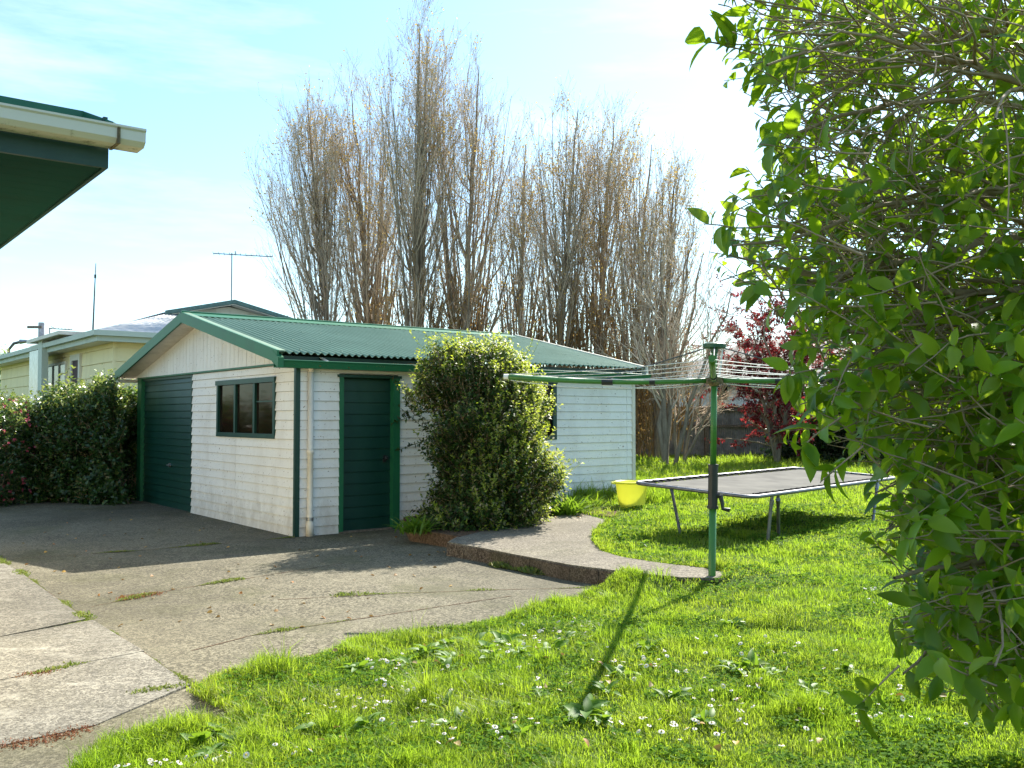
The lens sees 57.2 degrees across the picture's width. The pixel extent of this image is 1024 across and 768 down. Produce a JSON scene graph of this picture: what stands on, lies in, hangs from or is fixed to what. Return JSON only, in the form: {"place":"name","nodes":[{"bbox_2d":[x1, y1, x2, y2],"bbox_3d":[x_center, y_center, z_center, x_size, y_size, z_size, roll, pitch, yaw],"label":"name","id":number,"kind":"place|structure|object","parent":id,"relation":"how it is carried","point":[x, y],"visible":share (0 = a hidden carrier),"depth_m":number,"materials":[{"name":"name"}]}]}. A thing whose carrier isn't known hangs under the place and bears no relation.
{"place":"outdoors","nodes":[
{"label":"outdoors","id":0,"kind":"place"},
{"bbox_2d":[0,563,84,636],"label":"paving","id":1,"kind":"structure","parent":0,"point":[26,605],"depth_m":7.57,"materials":[{"name":"concrete"}]},
{"bbox_2d":[0,620,143,679],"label":"paving","id":2,"kind":"structure","parent":0,"point":[80,642],"depth_m":6.26,"materials":[{"name":"concrete"}]},
{"bbox_2d":[0,652,189,746],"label":"paving","id":3,"kind":"structure","parent":0,"point":[89,693],"depth_m":5.20,"materials":[{"name":"concrete"}]},
{"bbox_2d":[0,686,191,767],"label":"paving","id":4,"kind":"structure","parent":0,"point":[40,755],"depth_m":4.45,"materials":[{"name":"concrete"}]},
{"bbox_2d":[0,300,291,409],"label":"house","id":5,"kind":"structure","parent":0,"point":[49,357],"depth_m":24.68,"materials":[{"name":"beige paint"}]},
{"bbox_2d":[48,361,67,391],"bbox_3d":[-12.693,-0.052,26.132,0.100,1.058,2.394,2,-3,-38],"label":"window","id":6,"kind":"structure","parent":5,"relation":"in","point":[54,369],"depth_m":26.02,"materials":[{"name":"white glass"}]},
{"bbox_2d":[49,326,71,332],"bbox_3d":[-16.423,0.332,34.098,0.776,4.817,0.440,0,-2,-14],"label":"television antenna","id":7,"kind":"object","parent":5,"relation":"on","point":[59,329],"visible":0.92,"depth_m":34.13,"materials":[{"name":"metal"}]},
{"bbox_2d":[70,353,82,393],"bbox_3d":[-11.350,0.027,24.410,0.100,1.596,1.002,2,-3,-38],"label":"window","id":8,"kind":"structure","parent":5,"relation":"in","point":[76,359],"depth_m":24.36,"materials":[{"name":"white paint"}]},
{"bbox_2d":[92,263,95,329],"bbox_3d":[-9.512,-1.958,21.381,0.082,1.589,0.050,0,-2,0],"label":"whip antenna","id":9,"kind":"object","parent":5,"relation":"on","point":[94,299],"visible":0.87,"depth_m":21.37,"materials":[{"name":"metal"}]},
{"bbox_2d":[213,251,272,305],"bbox_3d":[-7.633,-2.970,26.645,1.632,1.534,0.495,0,-2,-14],"label":"television antenna","id":10,"kind":"object","parent":5,"relation":"on","point":[231,254],"visible":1,"depth_m":26.57,"materials":[{"name":"metal"}]},
{"bbox_2d":[0,499,611,720],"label":"driveway","id":11,"kind":"structure","parent":0,"point":[164,636],"depth_m":8.90,"materials":[{"name":"concrete"}]},
{"bbox_2d":[0,95,146,248],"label":"house","id":12,"kind":"structure","parent":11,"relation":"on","point":[52,157],"depth_m":4.59,"materials":[{"name":"green paint"}]},
{"bbox_2d":[28,537,550,680],"bbox_3d":[-2.594,1.861,8.972,5.936,0.001,4.239,-2,-3,43],"label":"joint","id":13,"kind":"object","parent":11,"relation":"on","point":[299,598],"visible":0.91,"depth_m":8.00,"materials":[{"name":"green plant"}]},
{"bbox_2d":[0,591,166,751],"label":"creeping weed","id":14,"kind":"object","parent":13,"relation":"on","point":[55,735],"visible":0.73,"depth_m":4.53,"materials":[{"name":"plant"}]},
{"bbox_2d":[0,536,611,693],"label":"moss","id":15,"kind":"object","parent":11,"relation":"on","point":[84,613],"visible":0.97,"depth_m":7.65,"materials":[{"name":"green plant"}]},
{"bbox_2d":[114,311,650,536],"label":"garage","id":16,"kind":"structure","parent":11,"relation":"on","point":[280,425],"depth_m":13.74,"materials":[{"name":"white paint"}]},
{"bbox_2d":[143,377,190,510],"bbox_3d":[-6.003,1.010,16.316,0.082,2.220,2.620,2,-3,-38],"label":"garage door","id":17,"kind":"structure","parent":16,"relation":"in","point":[166,480],"depth_m":16.30,"materials":[{"name":"green paint"}]},
{"bbox_2d":[215,376,276,438],"bbox_3d":[-3.846,0.349,13.530,0.080,0.843,2.162,2,-3,-38],"label":"window","id":18,"kind":"structure","parent":16,"relation":"in","point":[245,408],"depth_m":13.49,"materials":[{"name":"glass"}]},
{"bbox_2d":[343,378,389,530],"bbox_3d":[-1.983,0.948,12.831,0.760,2.060,0.100,2,-3,-38],"label":"door","id":19,"kind":"structure","parent":16,"relation":"in","point":[366,476],"depth_m":12.86,"materials":[{"name":"green paint"}]},
{"bbox_2d":[529,382,557,439],"bbox_3d":[0.272,0.392,14.579,1.100,0.955,0.075,2,-3,-38],"label":"window","id":20,"kind":"structure","parent":16,"relation":"in","point":[553,421],"depth_m":14.85,"materials":[{"name":"green paint"}]},
{"bbox_2d":[22,512,946,750],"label":"fallen leaves","id":21,"kind":"object","parent":11,"relation":"on","point":[717,747],"visible":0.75,"depth_m":5.29,"materials":[{"name":"brown plant"}]},
{"bbox_2d":[488,561,544,574],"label":"kerb weeds","id":22,"kind":"object","parent":11,"relation":"on","point":[525,569],"visible":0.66,"depth_m":9.41,"materials":[{"name":"green plant"}]},
{"bbox_2d":[447,543,719,585],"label":"kerb","id":23,"kind":"structure","parent":11,"relation":"on","point":[575,574],"depth_m":9.19,"materials":[{"name":"concrete"}]},
{"bbox_2d":[403,506,618,547],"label":"garden soil","id":24,"kind":"structure","parent":0,"point":[441,537],"depth_m":11.43,"materials":[{"name":"brown soil"}]},
{"bbox_2d":[386,512,445,535],"bbox_3d":[-1.153,1.700,11.563,0.879,0.269,0.784,0,-2,0],"label":"clump plant","id":25,"kind":"object","parent":24,"relation":"on","point":[414,526],"visible":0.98,"depth_m":11.42,"materials":[{"name":"green plant"}]},
{"bbox_2d":[390,325,584,531],"bbox_3d":[-0.297,0.640,12.395,2.340,2.935,2.461,1,-2,-16],"label":"evergreen bush","id":26,"kind":"object","parent":24,"relation":"on","point":[482,443],"visible":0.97,"depth_m":11.90,"materials":[{"name":"green plant"}]},
{"bbox_2d":[565,494,611,508],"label":"clump plant","id":27,"kind":"object","parent":24,"relation":"on","point":[589,501],"visible":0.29,"depth_m":14.27,"materials":[{"name":"green plant"}]},
{"bbox_2d":[0,0,1023,367],"label":"sky","id":28,"kind":"structure","parent":0,"point":[187,73],"materials":[{"name":"blue"}]},
{"bbox_2d":[62,451,1023,767],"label":"lawn","id":29,"kind":"structure","parent":0,"point":[716,668],"depth_m":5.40,"materials":[{"name":"plant"}]},
{"bbox_2d":[176,731,210,743],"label":"weed plant","id":30,"kind":"object","parent":29,"relation":"on","point":[197,736],"visible":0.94,"depth_m":4.31,"materials":[{"name":"green plant"}]},
{"bbox_2d":[188,742,231,761],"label":"weed plant","id":31,"kind":"object","parent":29,"relation":"on","point":[200,752],"visible":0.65,"depth_m":4.12,"materials":[{"name":"green plant"}]},
{"bbox_2d":[200,722,227,735],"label":"weed plant","id":32,"kind":"object","parent":29,"relation":"on","point":[216,729],"visible":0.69,"depth_m":4.46,"materials":[{"name":"green plant"}]},
{"bbox_2d":[208,733,247,755],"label":"weed plant","id":33,"kind":"object","parent":29,"relation":"on","point":[222,744],"visible":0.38,"depth_m":4.23,"materials":[{"name":"green plant"}]},
{"bbox_2d":[293,722,322,735],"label":"weed plant","id":34,"kind":"object","parent":29,"relation":"on","point":[302,725],"visible":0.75,"depth_m":4.46,"materials":[{"name":"green plant"}]},
{"bbox_2d":[242,65,378,322],"bbox_3d":[-7.325,-4.361,33.221,4.852,14.166,5.336,1,-2,-30],"label":"poplar tree","id":35,"kind":"object","parent":29,"relation":"on","point":[320,307],"visible":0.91,"depth_m":32.70,"materials":[{"name":"brown plant"}]},
{"bbox_2d":[335,660,375,671],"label":"weed plant","id":36,"kind":"object","parent":29,"relation":"on","point":[355,666],"visible":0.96,"depth_m":5.55,"materials":[{"name":"green plant"}]},
{"bbox_2d":[301,50,412,324],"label":"poplar tree","id":37,"kind":"object","parent":29,"relation":"on","point":[372,313],"visible":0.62,"depth_m":33.76,"materials":[{"name":"brown plant"}]},
{"bbox_2d":[351,712,395,727],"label":"weed plant","id":38,"kind":"object","parent":29,"relation":"on","point":[369,718],"visible":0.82,"depth_m":4.45,"materials":[{"name":"green plant"}]},
{"bbox_2d":[389,656,417,664],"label":"weed plant","id":39,"kind":"object","parent":29,"relation":"on","point":[398,659],"visible":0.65,"depth_m":5.62,"materials":[{"name":"green plant"}]},
{"bbox_2d":[395,655,422,669],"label":"weed plant","id":40,"kind":"object","parent":29,"relation":"on","point":[405,659],"visible":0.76,"depth_m":5.58,"materials":[{"name":"green plant"}]},
{"bbox_2d":[338,0,493,328],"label":"poplar tree","id":41,"kind":"object","parent":29,"relation":"on","point":[418,270],"visible":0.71,"depth_m":32.07,"materials":[{"name":"brown plant"}]},
{"bbox_2d":[408,642,448,655],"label":"weed plant","id":42,"kind":"object","parent":29,"relation":"on","point":[425,648],"visible":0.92,"depth_m":5.89,"materials":[{"name":"green plant"}]},
{"bbox_2d":[428,690,451,710],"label":"weed plant","id":43,"kind":"object","parent":29,"relation":"on","point":[447,695],"visible":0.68,"depth_m":4.68,"materials":[{"name":"green plant"}]},
{"bbox_2d":[430,638,459,647],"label":"weed plant","id":44,"kind":"object","parent":29,"relation":"on","point":[446,641],"visible":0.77,"depth_m":6.08,"materials":[{"name":"green plant"}]},
{"bbox_2d":[434,650,457,659],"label":"weed plant","id":45,"kind":"object","parent":29,"relation":"on","point":[446,654],"visible":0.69,"depth_m":5.66,"materials":[{"name":"green plant"}]},
{"bbox_2d":[436,656,458,670],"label":"weed plant","id":46,"kind":"object","parent":29,"relation":"on","point":[447,661],"visible":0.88,"depth_m":5.39,"materials":[{"name":"green plant"}]},
{"bbox_2d":[433,706,467,728],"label":"weed plant","id":47,"kind":"object","parent":29,"relation":"on","point":[457,710],"visible":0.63,"depth_m":4.33,"materials":[{"name":"green plant"}]},
{"bbox_2d":[373,30,552,331],"bbox_3d":[-1.645,-4.990,33.394,6.597,15.425,5.599,0,-2,0],"label":"poplar tree","id":48,"kind":"object","parent":29,"relation":"on","point":[462,318],"visible":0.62,"depth_m":32.93,"materials":[{"name":"brown plant"}]},
{"bbox_2d":[451,632,488,649],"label":"weed plant","id":49,"kind":"object","parent":29,"relation":"on","point":[481,634],"visible":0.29,"depth_m":6.06,"materials":[{"name":"green plant"}]},
{"bbox_2d":[472,640,497,649],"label":"weed plant","id":50,"kind":"object","parent":29,"relation":"on","point":[483,645],"visible":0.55,"depth_m":5.83,"materials":[{"name":"green plant"}]},
{"bbox_2d":[479,649,504,658],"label":"weed plant","id":51,"kind":"object","parent":29,"relation":"on","point":[490,652],"visible":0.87,"depth_m":5.51,"materials":[{"name":"green plant"}]},
{"bbox_2d":[482,700,524,718],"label":"weed plant","id":52,"kind":"object","parent":29,"relation":"on","point":[507,705],"visible":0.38,"depth_m":4.50,"materials":[{"name":"green plant"}]},
{"bbox_2d":[489,631,523,641],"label":"weed plant","id":53,"kind":"object","parent":29,"relation":"on","point":[497,635],"visible":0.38,"depth_m":6.05,"materials":[{"name":"green plant"}]},
{"bbox_2d":[495,634,525,647],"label":"weed plant","id":54,"kind":"object","parent":29,"relation":"on","point":[506,638],"visible":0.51,"depth_m":5.94,"materials":[{"name":"green plant"}]},
{"bbox_2d":[500,723,531,734],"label":"weed plant","id":55,"kind":"object","parent":29,"relation":"on","point":[524,729],"visible":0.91,"depth_m":4.16,"materials":[{"name":"green plant"}]},
{"bbox_2d":[467,133,566,366],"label":"poplar tree","id":56,"kind":"object","parent":29,"relation":"on","point":[519,308],"visible":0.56,"depth_m":32.47,"materials":[{"name":"brown plant"}]},
{"bbox_2d":[505,646,529,654],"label":"weed plant","id":57,"kind":"object","parent":29,"relation":"on","point":[513,650],"visible":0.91,"depth_m":5.65,"materials":[{"name":"green plant"}]},
{"bbox_2d":[525,685,552,696],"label":"weed plant","id":58,"kind":"object","parent":29,"relation":"on","point":[539,691],"visible":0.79,"depth_m":4.77,"materials":[{"name":"green plant"}]},
{"bbox_2d":[534,638,568,652],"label":"weed plant","id":59,"kind":"object","parent":29,"relation":"on","point":[560,643],"visible":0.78,"depth_m":5.74,"materials":[{"name":"green plant"}]},
{"bbox_2d":[483,70,640,368],"bbox_3d":[1.780,-4.085,32.008,5.573,13.510,4.654,0,-2,0],"label":"poplar tree","id":60,"kind":"object","parent":29,"relation":"on","point":[569,257],"visible":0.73,"depth_m":31.85,"materials":[{"name":"brown plant"}]},
{"bbox_2d":[547,631,578,642],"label":"weed plant","id":61,"kind":"object","parent":29,"relation":"on","point":[568,634],"visible":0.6,"depth_m":6.03,"materials":[{"name":"green plant"}]},
{"bbox_2d":[544,491,596,515],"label":"clump plant","id":62,"kind":"object","parent":29,"relation":"on","point":[568,506],"visible":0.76,"depth_m":13.38,"materials":[{"name":"green plant"}]},
{"bbox_2d":[574,641,592,648],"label":"weed plant","id":63,"kind":"object","parent":29,"relation":"on","point":[585,644],"visible":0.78,"depth_m":5.74,"materials":[{"name":"green plant"}]},
{"bbox_2d":[562,693,608,724],"bbox_3d":[0.354,1.533,4.450,0.232,0.084,0.302,0,-2,0],"label":"weed plant","id":64,"kind":"object","parent":29,"relation":"on","point":[588,707],"visible":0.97,"depth_m":4.43,"materials":[{"name":"green plant"}]},
{"bbox_2d":[152,502,1023,767],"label":"clover","id":65,"kind":"object","parent":29,"relation":"on","point":[886,753],"visible":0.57,"depth_m":5.07,"materials":[{"name":"green plant"}]},
{"bbox_2d":[528,85,673,369],"bbox_3d":[3.118,-3.910,33.051,5.140,13.248,4.660,1,-2,-33],"label":"poplar tree","id":66,"kind":"object","parent":29,"relation":"on","point":[601,276],"visible":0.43,"depth_m":32.55,"materials":[{"name":"brown plant"}]},
{"bbox_2d":[588,711,615,728],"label":"weed plant","id":67,"kind":"object","parent":29,"relation":"on","point":[606,715],"visible":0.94,"depth_m":4.33,"materials":[{"name":"green plant"}]},
{"bbox_2d":[592,680,620,695],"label":"weed plant","id":68,"kind":"object","parent":29,"relation":"on","point":[601,687],"visible":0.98,"depth_m":4.80,"materials":[{"name":"green plant"}]},
{"bbox_2d":[612,532,628,538],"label":"weed plant","id":69,"kind":"object","parent":29,"relation":"on","point":[620,535],"visible":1,"depth_m":10.64,"materials":[{"name":"green plant"}]},
{"bbox_2d":[603,664,639,676],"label":"weed plant","id":70,"kind":"object","parent":29,"relation":"on","point":[610,668],"visible":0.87,"depth_m":5.12,"materials":[{"name":"green plant"}]},
{"bbox_2d":[611,480,646,508],"bbox_3d":[1.853,1.716,14.549,0.548,0.425,0.547,-2,-3,45],"label":"washing tub","id":71,"kind":"object","parent":29,"relation":"on","point":[630,493],"visible":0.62,"depth_m":14.38,"materials":[{"name":"yellow plastic"}]},
{"bbox_2d":[581,120,708,455],"bbox_3d":[4.415,-3.080,31.536,4.188,11.495,3.917,0,-2,0],"label":"poplar tree","id":72,"kind":"object","parent":29,"relation":"on","point":[630,266],"visible":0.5,"depth_m":31.42,"materials":[{"name":"brown plant"}]},
{"bbox_2d":[636,638,661,649],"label":"weed plant","id":73,"kind":"object","parent":29,"relation":"on","point":[643,643],"visible":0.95,"depth_m":5.70,"materials":[{"name":"green plant"}]},
{"bbox_2d":[613,133,717,459],"bbox_3d":[5.267,-2.744,30.517,3.760,10.726,3.320,-2,-3,41],"label":"poplar tree","id":74,"kind":"object","parent":29,"relation":"on","point":[653,413],"visible":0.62,"depth_m":30.36,"materials":[{"name":"brown plant"}]},
{"bbox_2d":[650,687,693,702],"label":"weed plant","id":75,"kind":"object","parent":29,"relation":"on","point":[684,691],"visible":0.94,"depth_m":4.71,"materials":[{"name":"green plant"}]},
{"bbox_2d":[585,197,766,464],"bbox_3d":[4.674,-1.501,27.905,5.300,8.082,4.442,0,-2,0],"label":"bare tree","id":76,"kind":"object","parent":29,"relation":"on","point":[664,423],"visible":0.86,"depth_m":27.41,"materials":[{"name":"brown plant"}]},
{"bbox_2d":[644,319,756,461],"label":"bare tree","id":77,"kind":"object","parent":29,"relation":"on","point":[702,422],"visible":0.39,"depth_m":28.30,"materials":[{"name":"brown plant"}]},
{"bbox_2d":[690,707,725,729],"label":"weed plant","id":78,"kind":"object","parent":29,"relation":"on","point":[705,713],"visible":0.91,"depth_m":4.32,"materials":[{"name":"green plant"}]},
{"bbox_2d":[636,407,806,456],"bbox_3d":[7.000,1.758,32.869,46.000,1.920,0.220,0,-2,0],"label":"fence","id":79,"kind":"object","parent":29,"relation":"on","point":[729,422],"visible":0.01,"depth_m":32.95,"materials":[{"name":"wood"}]},
{"bbox_2d":[711,657,732,665],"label":"weed plant","id":80,"kind":"object","parent":29,"relation":"on","point":[720,662],"visible":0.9,"depth_m":5.29,"materials":[{"name":"green plant"}]},
{"bbox_2d":[714,659,752,674],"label":"weed plant","id":81,"kind":"object","parent":29,"relation":"on","point":[745,663],"visible":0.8,"depth_m":5.18,"materials":[{"name":"green plant"}]},
{"bbox_2d":[721,616,748,625],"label":"weed plant","id":82,"kind":"object","parent":29,"relation":"on","point":[736,619],"visible":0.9,"depth_m":6.28,"materials":[{"name":"green plant"}]},
{"bbox_2d":[733,649,769,669],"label":"weed plant","id":83,"kind":"object","parent":29,"relation":"on","point":[753,657],"visible":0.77,"depth_m":5.24,"materials":[{"name":"green plant"}]},
{"bbox_2d":[636,467,895,540],"bbox_3d":[3.522,1.547,12.306,1.700,0.694,4.394,-2,-3,42],"label":"trampoline","id":84,"kind":"object","parent":29,"relation":"on","point":[764,483],"visible":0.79,"depth_m":11.71,"materials":[{"name":"grey fabric"}]},
{"bbox_2d":[752,667,783,675],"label":"weed plant","id":85,"kind":"object","parent":29,"relation":"on","point":[774,670],"visible":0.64,"depth_m":5.10,"materials":[{"name":"green plant"}]},
{"bbox_2d":[686,274,852,462],"bbox_3d":[8.187,-0.416,28.101,5.048,5.720,4.683,-1,-2,36],"label":"red maple tree","id":86,"kind":"object","parent":29,"relation":"on","point":[774,423],"visible":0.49,"depth_m":27.73,"materials":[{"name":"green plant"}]},
{"bbox_2d":[758,361,858,460],"bbox_3d":[10.112,1.052,30.550,4.124,3.795,3.804,0,-2,0],"label":"shrub","id":87,"kind":"object","parent":29,"relation":"on","point":[787,451],"visible":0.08,"depth_m":29.62,"materials":[{"name":"green plant"}]},
{"bbox_2d":[795,679,828,693],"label":"weed plant","id":88,"kind":"object","parent":29,"relation":"on","point":[811,686],"visible":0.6,"depth_m":4.81,"materials":[{"name":"green plant"}]},
{"bbox_2d":[833,661,866,676],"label":"weed plant","id":89,"kind":"object","parent":29,"relation":"on","point":[847,665],"visible":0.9,"depth_m":5.12,"materials":[{"name":"green plant"}]},
{"bbox_2d":[808,372,892,463],"bbox_3d":[11.620,0.834,28.986,4.942,4.146,3.868,0,-2,0],"label":"shrub","id":90,"kind":"object","parent":29,"relation":"on","point":[834,453],"visible":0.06,"depth_m":28.59,"materials":[{"name":"green plant"}]},
{"bbox_2d":[685,0,1023,748],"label":"glossy leaved shrub","id":91,"kind":"object","parent":29,"relation":"on","point":[959,520],"visible":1,"depth_m":2.23,"materials":[{"name":"green plant"}]},
{"bbox_2d":[870,378,922,463],"bbox_3d":[12.585,0.563,25.926,5.504,4.327,3.809,0,-2,0],"label":"shrub","id":92,"kind":"object","parent":29,"relation":"on","point":[882,457],"depth_m":26.29,"materials":[{"name":"green plant"}]},
{"bbox_2d":[448,513,722,579],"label":"path","id":93,"kind":"structure","parent":0,"point":[564,539],"depth_m":10.22,"materials":[{"name":"concrete"}]},
{"bbox_2d":[503,342,911,575],"bbox_3d":[1.778,0.733,8.236,2.958,2.212,2.884,1,-2,-33],"label":"clothes hoist","id":94,"kind":"object","parent":93,"relation":"on","point":[714,380],"visible":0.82,"depth_m":8.28,"materials":[{"name":"green paint"}]},
{"bbox_3d":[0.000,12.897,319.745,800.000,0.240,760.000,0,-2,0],"label":"ground","id":95,"kind":"structure","parent":0,"visible":0},
{"bbox_2d":[0,344,8,390],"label":"shrub","id":96,"kind":"object","parent":95,"relation":"on","point":[4,351],"visible":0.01,"depth_m":36.21,"materials":[{"name":"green plant"}]},
{"bbox_2d":[7,339,26,352],"bbox_3d":[-20.053,0.531,38.005,0.814,4.691,0.200,0,-2,0],"label":"street lamp","id":97,"kind":"object","parent":95,"relation":"on","point":[21,341],"visible":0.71,"depth_m":38.03,"materials":[{"name":"metal"}]},
{"bbox_2d":[0,384,37,506],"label":"fuchsia bush","id":98,"kind":"object","parent":95,"relation":"on","point":[13,428],"visible":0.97,"depth_m":16.55,"materials":[{"name":"green plant"}]},
{"bbox_2d":[0,385,41,412],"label":"hedge plant","id":99,"kind":"object","parent":95,"relation":"on","point":[13,398],"depth_m":19.15,"materials":[{"name":"green plant"}]},
{"bbox_2d":[27,322,44,336],"bbox_3d":[-15.717,0.298,31.009,0.544,4.668,0.260,0,-2,0],"label":"power pole","id":100,"kind":"object","parent":95,"relation":"on","point":[41,328],"visible":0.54,"depth_m":30.99,"materials":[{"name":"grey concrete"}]},
{"bbox_2d":[0,387,85,503],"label":"hedge plant","id":101,"kind":"object","parent":95,"relation":"on","point":[38,496],"visible":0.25,"depth_m":17.08,"materials":[{"name":"green plant"}]},
{"bbox_2d":[23,365,136,502],"bbox_3d":[-7.966,1.021,17.758,2.442,2.757,2.522,0,-2,0],"label":"hedge plant","id":102,"kind":"object","parent":95,"relation":"on","point":[59,399],"visible":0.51,"depth_m":17.02,"materials":[{"name":"green plant"}]},
{"bbox_2d":[68,363,137,505],"bbox_3d":[-7.310,1.017,17.613,1.822,2.815,2.544,0,-2,0],"label":"hedge plant","id":103,"kind":"object","parent":95,"relation":"on","point":[104,483],"visible":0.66,"depth_m":16.81,"materials":[{"name":"green plant"}]},
{"bbox_2d":[667,340,882,406],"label":"house","id":104,"kind":"structure","parent":95,"relation":"on","point":[739,402],"depth_m":40.62,"materials":[{"name":"grey tile"}]},
{"bbox_2d":[717,376,728,401],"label":"window","id":105,"kind":"structure","parent":104,"relation":"in","point":[725,398],"depth_m":40.54,"materials":[{"name":"white paint"}]}
]}

